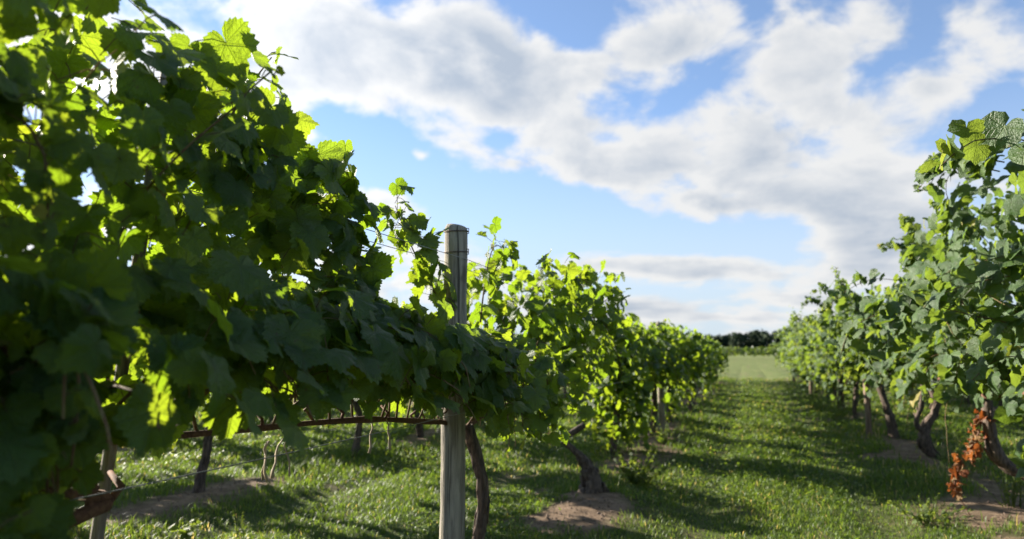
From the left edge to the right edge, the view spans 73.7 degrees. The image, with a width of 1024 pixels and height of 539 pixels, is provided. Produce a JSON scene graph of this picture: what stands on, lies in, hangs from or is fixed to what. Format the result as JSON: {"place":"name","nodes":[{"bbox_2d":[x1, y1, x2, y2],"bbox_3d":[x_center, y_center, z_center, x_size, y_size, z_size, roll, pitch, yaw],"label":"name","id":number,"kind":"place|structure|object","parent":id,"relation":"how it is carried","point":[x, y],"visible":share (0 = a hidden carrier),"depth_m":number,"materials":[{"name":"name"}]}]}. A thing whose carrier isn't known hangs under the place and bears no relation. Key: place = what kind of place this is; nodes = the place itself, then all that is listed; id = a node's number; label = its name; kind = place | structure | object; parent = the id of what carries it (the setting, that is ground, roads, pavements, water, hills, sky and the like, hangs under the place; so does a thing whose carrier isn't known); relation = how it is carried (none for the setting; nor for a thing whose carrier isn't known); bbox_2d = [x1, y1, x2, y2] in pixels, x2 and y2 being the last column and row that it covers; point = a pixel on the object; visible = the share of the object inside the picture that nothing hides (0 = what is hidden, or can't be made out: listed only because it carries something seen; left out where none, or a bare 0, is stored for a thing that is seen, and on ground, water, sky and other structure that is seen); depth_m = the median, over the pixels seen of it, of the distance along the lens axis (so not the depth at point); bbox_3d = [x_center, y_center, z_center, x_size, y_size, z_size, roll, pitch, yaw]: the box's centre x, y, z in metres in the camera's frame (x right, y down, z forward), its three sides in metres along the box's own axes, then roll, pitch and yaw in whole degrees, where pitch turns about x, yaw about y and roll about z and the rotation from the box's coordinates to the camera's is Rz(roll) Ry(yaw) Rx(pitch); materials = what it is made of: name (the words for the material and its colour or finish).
{"place":"outdoors","nodes":[
{"label":"outdoors","id":0,"kind":"place"},
{"bbox_2d":[10,138,650,329],"bbox_3d":[3.963,1.511,15.749,0.035,0.130,35.500,-2,-7,19],"label":"trellis wire","id":1,"kind":"object","parent":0,"point":[369,241],"visible":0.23,"depth_m":2.80,"materials":[{"name":"grey metal"}]},
{"bbox_2d":[71,374,651,499],"bbox_3d":[4.066,2.163,15.635,0.050,0.073,35.500,-2,-7,19],"label":"trellis wire","id":2,"kind":"object","parent":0,"point":[260,459],"visible":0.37,"depth_m":1.76,"materials":[{"name":"grey metal"}]},
{"bbox_2d":[6,0,1023,341],"label":"sky","id":3,"kind":"structure","parent":0,"point":[722,157],"materials":[{"name":"blue"}]},
{"bbox_2d":[72,354,1023,538],"bbox_3d":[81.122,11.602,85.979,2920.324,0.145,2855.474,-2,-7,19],"label":"ground","id":4,"kind":"structure","parent":0,"point":[749,366],"depth_m":6.14,"materials":[{"name":"green plant"}]},
{"bbox_2d":[90,72,167,538],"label":"vine stake","id":5,"kind":"object","parent":4,"relation":"on","point":[98,526],"visible":0.21,"depth_m":1.60,"materials":[{"name":"brown wood"}]},
{"bbox_2d":[0,0,284,538],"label":"grape vine","id":6,"kind":"object","parent":4,"relation":"on","point":[50,467],"visible":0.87,"depth_m":1.07,"materials":[{"name":"green plant"}]},
{"bbox_2d":[113,367,210,431],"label":"grape vine","id":7,"kind":"object","parent":4,"relation":"on","point":[144,378],"visible":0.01,"depth_m":9.51,"materials":[{"name":"plant"}]},
{"bbox_2d":[168,519,201,538],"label":"weed","id":8,"kind":"object","parent":4,"relation":"on","point":[186,534],"visible":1,"depth_m":4.77,"materials":[{"name":"green plant"}]},
{"bbox_2d":[112,353,266,492],"bbox_3d":[-2.767,1.156,6.372,1.051,1.968,2.113,-2,-7,19],"label":"grape vine","id":9,"kind":"object","parent":4,"relation":"on","point":[136,364],"visible":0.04,"depth_m":6.17,"materials":[{"name":"plant"}]},
{"bbox_2d":[233,515,243,538],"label":"weed","id":10,"kind":"object","parent":4,"relation":"on","point":[241,531],"visible":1,"depth_m":4.70,"materials":[{"name":"green plant"}]},
{"bbox_2d":[0,15,650,538],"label":"grape vine","id":11,"kind":"object","parent":4,"relation":"on","point":[218,311],"visible":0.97,"depth_m":1.62,"materials":[{"name":"green plant"}]},
{"bbox_2d":[289,377,397,456],"bbox_3d":[-2.019,1.441,8.340,1.253,1.894,1.924,-2,-7,19],"label":"grape vine","id":12,"kind":"object","parent":4,"relation":"on","point":[359,429],"visible":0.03,"depth_m":8.37,"materials":[{"name":"plant"}]},
{"bbox_2d":[379,400,433,436],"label":"grape vine","id":13,"kind":"object","parent":4,"relation":"on","point":[419,430],"visible":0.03,"depth_m":10.17,"materials":[{"name":"plant"}]},
{"bbox_2d":[439,224,468,538],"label":"wooden post","id":14,"kind":"object","parent":4,"relation":"on","point":[452,485],"visible":0.75,"depth_m":3.13,"materials":[{"name":"grey wood"}]},
{"bbox_2d":[28,121,658,329],"bbox_3d":[4.075,1.506,15.711,0.032,0.130,35.500,-2,-7,19],"label":"trellis wire","id":15,"kind":"object","parent":14,"relation":"attached to","point":[407,241],"visible":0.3,"depth_m":2.90,"materials":[{"name":"grey metal"}]},
{"bbox_2d":[67,375,1023,538],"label":"grass","id":16,"kind":"structure","parent":4,"relation":"on","point":[298,464],"depth_m":7.22,"materials":[{"name":"green plant"}]},
{"bbox_2d":[109,416,1023,538],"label":"soil clods","id":17,"kind":"object","parent":4,"relation":"on","point":[548,517],"visible":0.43,"depth_m":5.66,"materials":[{"name":"brown soil"}]},
{"bbox_2d":[561,422,608,493],"bbox_3d":[0.644,1.683,5.976,0.394,0.673,0.277,3,-8,-26],"label":"vine trunk","id":18,"kind":"object","parent":4,"relation":"on","point":[591,482],"visible":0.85,"depth_m":5.94,"materials":[{"name":"brown plant"}]},
{"bbox_2d":[575,310,677,454],"bbox_3d":[1.374,1.416,8.725,1.356,2.043,2.385,-2,-7,19],"label":"grape vine","id":19,"kind":"object","parent":4,"relation":"on","point":[616,396],"visible":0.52,"depth_m":8.36,"materials":[{"name":"green plant"}]},
{"bbox_2d":[608,446,674,487],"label":"weed","id":20,"kind":"object","parent":4,"relation":"on","point":[640,473],"visible":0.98,"depth_m":6.46,"materials":[{"name":"green plant"}]},
{"bbox_2d":[512,329,784,354],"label":"wood","id":21,"kind":"object","parent":4,"relation":"on","point":[756,338],"depth_m":272.45,"materials":[{"name":"green plant"}]},
{"bbox_2d":[624,319,693,435],"bbox_3d":[2.135,1.702,10.333,1.263,1.886,2.516,-2,-7,19],"label":"grape vine","id":22,"kind":"object","parent":4,"relation":"on","point":[681,353],"visible":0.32,"depth_m":9.85,"materials":[{"name":"green plant"}]},
{"bbox_2d":[656,321,664,434],"bbox_3d":[2.304,1.796,10.570,0.110,1.992,0.110,4,-8,-33],"label":"wooden post","id":23,"kind":"object","parent":4,"relation":"on","point":[661,412],"visible":0.35,"depth_m":10.49,"materials":[{"name":"grey wood"}]},
{"bbox_2d":[649,424,688,444],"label":"weed","id":24,"kind":"object","parent":4,"relation":"on","point":[665,441],"visible":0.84,"depth_m":9.31,"materials":[{"name":"green plant"}]},
{"bbox_2d":[638,318,706,421],"bbox_3d":[2.747,1.884,12.286,1.530,1.965,2.906,-2,-7,19],"label":"grape vine","id":25,"kind":"object","parent":4,"relation":"on","point":[697,354],"visible":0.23,"depth_m":11.96,"materials":[{"name":"green plant"}]},
{"bbox_2d":[673,333,718,404],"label":"grape vine","id":26,"kind":"object","parent":4,"relation":"on","point":[712,379],"visible":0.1,"depth_m":16.21,"materials":[{"name":"green plant"}]},
{"bbox_2d":[696,380,698,398],"bbox_3d":[4.888,2.719,18.105,0.110,1.966,0.109,-2,-7,19],"label":"wooden post","id":27,"kind":"object","parent":4,"relation":"on","point":[697,393],"visible":0.06,"depth_m":18.00,"materials":[{"name":"grey wood"}]},
{"bbox_2d":[684,326,718,413],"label":"grape vine","id":28,"kind":"object","parent":4,"relation":"on","point":[707,352],"visible":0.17,"depth_m":13.77,"materials":[{"name":"green plant"}]},
{"bbox_2d":[679,347,726,395],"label":"grape vine","id":29,"kind":"object","parent":4,"relation":"on","point":[720,365],"visible":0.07,"depth_m":18.34,"materials":[{"name":"green plant"}]},
{"bbox_2d":[699,344,721,394],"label":"grape vine","id":30,"kind":"object","parent":4,"relation":"on","point":[717,367],"visible":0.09,"depth_m":20.18,"materials":[{"name":"green plant"}]},
{"bbox_2d":[704,338,719,389],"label":"grape vine","id":31,"kind":"object","parent":4,"relation":"on","point":[706,339],"visible":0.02,"depth_m":22.28,"materials":[{"name":"green plant"}]},
{"bbox_2d":[701,334,723,383],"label":"grape vine","id":32,"kind":"object","parent":4,"relation":"on","point":[709,337],"visible":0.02,"depth_m":24.38,"materials":[{"name":"plant"}]},
{"bbox_2d":[709,340,727,382],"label":"grape vine","id":33,"kind":"object","parent":4,"relation":"on","point":[725,353],"visible":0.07,"depth_m":26.22,"materials":[{"name":"plant"}]},
{"bbox_2d":[715,346,728,376],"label":"grape vine","id":34,"kind":"object","parent":4,"relation":"on","point":[723,365],"visible":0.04,"depth_m":28.21,"materials":[{"name":"plant"}]},
{"bbox_2d":[715,346,728,375],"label":"grape vine","id":35,"kind":"object","parent":4,"relation":"on","point":[726,366],"visible":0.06,"depth_m":30.42,"materials":[{"name":"plant"}]},
{"bbox_2d":[723,346,779,356],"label":"distant vineyard","id":36,"kind":"object","parent":4,"relation":"on","point":[754,350],"visible":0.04,"depth_m":105.98,"materials":[{"name":"green plant"}]},
{"bbox_2d":[766,324,794,382],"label":"grape vine","id":37,"kind":"object","parent":4,"relation":"on","point":[782,339],"visible":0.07,"depth_m":28.21,"materials":[{"name":"plant"}]},
{"bbox_2d":[769,332,791,377],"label":"grape vine","id":38,"kind":"object","parent":4,"relation":"on","point":[789,370],"visible":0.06,"depth_m":30.68,"materials":[{"name":"plant"}]},
{"bbox_2d":[778,331,801,383],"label":"grape vine","id":39,"kind":"object","parent":4,"relation":"on","point":[785,354],"visible":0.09,"depth_m":26.57,"materials":[{"name":"plant"}]},
{"bbox_2d":[774,312,808,388],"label":"grape vine","id":40,"kind":"object","parent":4,"relation":"on","point":[788,355],"visible":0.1,"depth_m":22.62,"materials":[{"name":"plant"}]},
{"bbox_2d":[780,340,812,386],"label":"grape vine","id":41,"kind":"object","parent":4,"relation":"on","point":[793,374],"visible":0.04,"depth_m":24.63,"materials":[{"name":"plant"}]},
{"bbox_2d":[774,305,819,393],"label":"grape vine","id":42,"kind":"object","parent":4,"relation":"on","point":[795,318],"visible":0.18,"depth_m":20.61,"materials":[{"name":"green plant"}]},
{"bbox_2d":[807,329,812,393],"bbox_3d":[8.556,2.783,19.607,0.100,2.165,0.100,-2,-7,19],"label":"wooden post","id":43,"kind":"object","parent":4,"relation":"on","point":[811,388],"visible":0.22,"depth_m":19.50,"materials":[{"name":"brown wood"}]},
{"bbox_2d":[794,314,829,398],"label":"grape vine","id":44,"kind":"object","parent":4,"relation":"on","point":[808,374],"visible":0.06,"depth_m":18.57,"materials":[{"name":"green plant"}]},
{"bbox_2d":[798,388,835,408],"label":"weed","id":45,"kind":"object","parent":4,"relation":"on","point":[814,403],"visible":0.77,"depth_m":15.00,"materials":[{"name":"green plant"}]},
{"bbox_2d":[787,313,848,402],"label":"grape vine","id":46,"kind":"object","parent":4,"relation":"on","point":[825,385],"visible":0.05,"depth_m":16.47,"materials":[{"name":"green plant"}]},
{"bbox_2d":[796,319,863,410],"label":"grape vine","id":47,"kind":"object","parent":4,"relation":"on","point":[811,366],"visible":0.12,"depth_m":14.35,"materials":[{"name":"green plant"}]},
{"bbox_2d":[807,394,864,420],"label":"weed","id":48,"kind":"object","parent":4,"relation":"on","point":[837,414],"visible":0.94,"depth_m":12.67,"materials":[{"name":"green plant"}]},
{"bbox_2d":[794,290,902,421],"bbox_3d":[6.030,1.606,12.238,1.867,2.530,3.651,-2,-7,19],"label":"grape vine","id":49,"kind":"object","parent":4,"relation":"on","point":[829,366],"visible":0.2,"depth_m":12.28,"materials":[{"name":"green plant"}]},
{"bbox_2d":[804,267,917,438],"bbox_3d":[5.414,1.236,10.256,1.812,2.757,2.509,-2,-7,19],"label":"grape vine","id":50,"kind":"object","parent":4,"relation":"on","point":[853,360],"visible":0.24,"depth_m":10.10,"materials":[{"name":"green plant"}]},
{"bbox_2d":[860,312,872,436],"bbox_3d":[5.414,1.701,10.441,0.092,2.164,0.092,-2,-7,19],"label":"wooden post","id":51,"kind":"object","parent":4,"relation":"on","point":[868,419],"visible":0.31,"depth_m":10.36,"materials":[{"name":"grey wood"}]},
{"bbox_2d":[810,234,991,457],"bbox_3d":[4.760,1.014,7.917,2.390,2.726,3.464,-2,-7,19],"label":"grape vine","id":52,"kind":"object","parent":4,"relation":"on","point":[924,443],"visible":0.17,"depth_m":8.10,"materials":[{"name":"green plant"}]},
{"bbox_2d":[818,148,1023,516],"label":"grape vine","id":53,"kind":"object","parent":4,"relation":"on","point":[950,359],"visible":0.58,"depth_m":5.03,"materials":[{"name":"green plant"}]},
{"bbox_2d":[823,109,1023,480],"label":"grape vine","id":54,"kind":"object","parent":4,"relation":"on","point":[982,140],"visible":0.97,"depth_m":3.62,"materials":[{"name":"green plant"}]},
{"bbox_2d":[873,493,974,524],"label":"weed","id":55,"kind":"object","parent":4,"relation":"on","point":[918,519],"visible":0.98,"depth_m":5.26,"materials":[{"name":"green plant"}]},
{"bbox_2d":[923,434,986,479],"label":"weed","id":56,"kind":"object","parent":4,"relation":"on","point":[975,468],"visible":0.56,"depth_m":6.91,"materials":[{"name":"green plant"}]},
{"bbox_2d":[942,341,974,403],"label":"grape vine","id":57,"kind":"object","parent":4,"relation":"on","point":[968,400],"visible":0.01,"depth_m":16.52,"materials":[{"name":"plant"}]},
{"bbox_2d":[948,433,984,470],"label":"weed","id":58,"kind":"object","parent":4,"relation":"on","point":[962,453],"visible":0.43,"depth_m":7.48,"materials":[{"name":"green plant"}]},
{"bbox_2d":[970,445,1023,507],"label":"weed","id":59,"kind":"object","parent":4,"relation":"on","point":[1015,487],"visible":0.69,"depth_m":5.67,"materials":[{"name":"green plant"}]},
{"bbox_2d":[997,397,1017,405],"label":"grape vine","id":60,"kind":"object","parent":4,"relation":"on","point":[1000,403],"visible":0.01,"depth_m":14.51,"materials":[{"name":"plant"}]}
]}

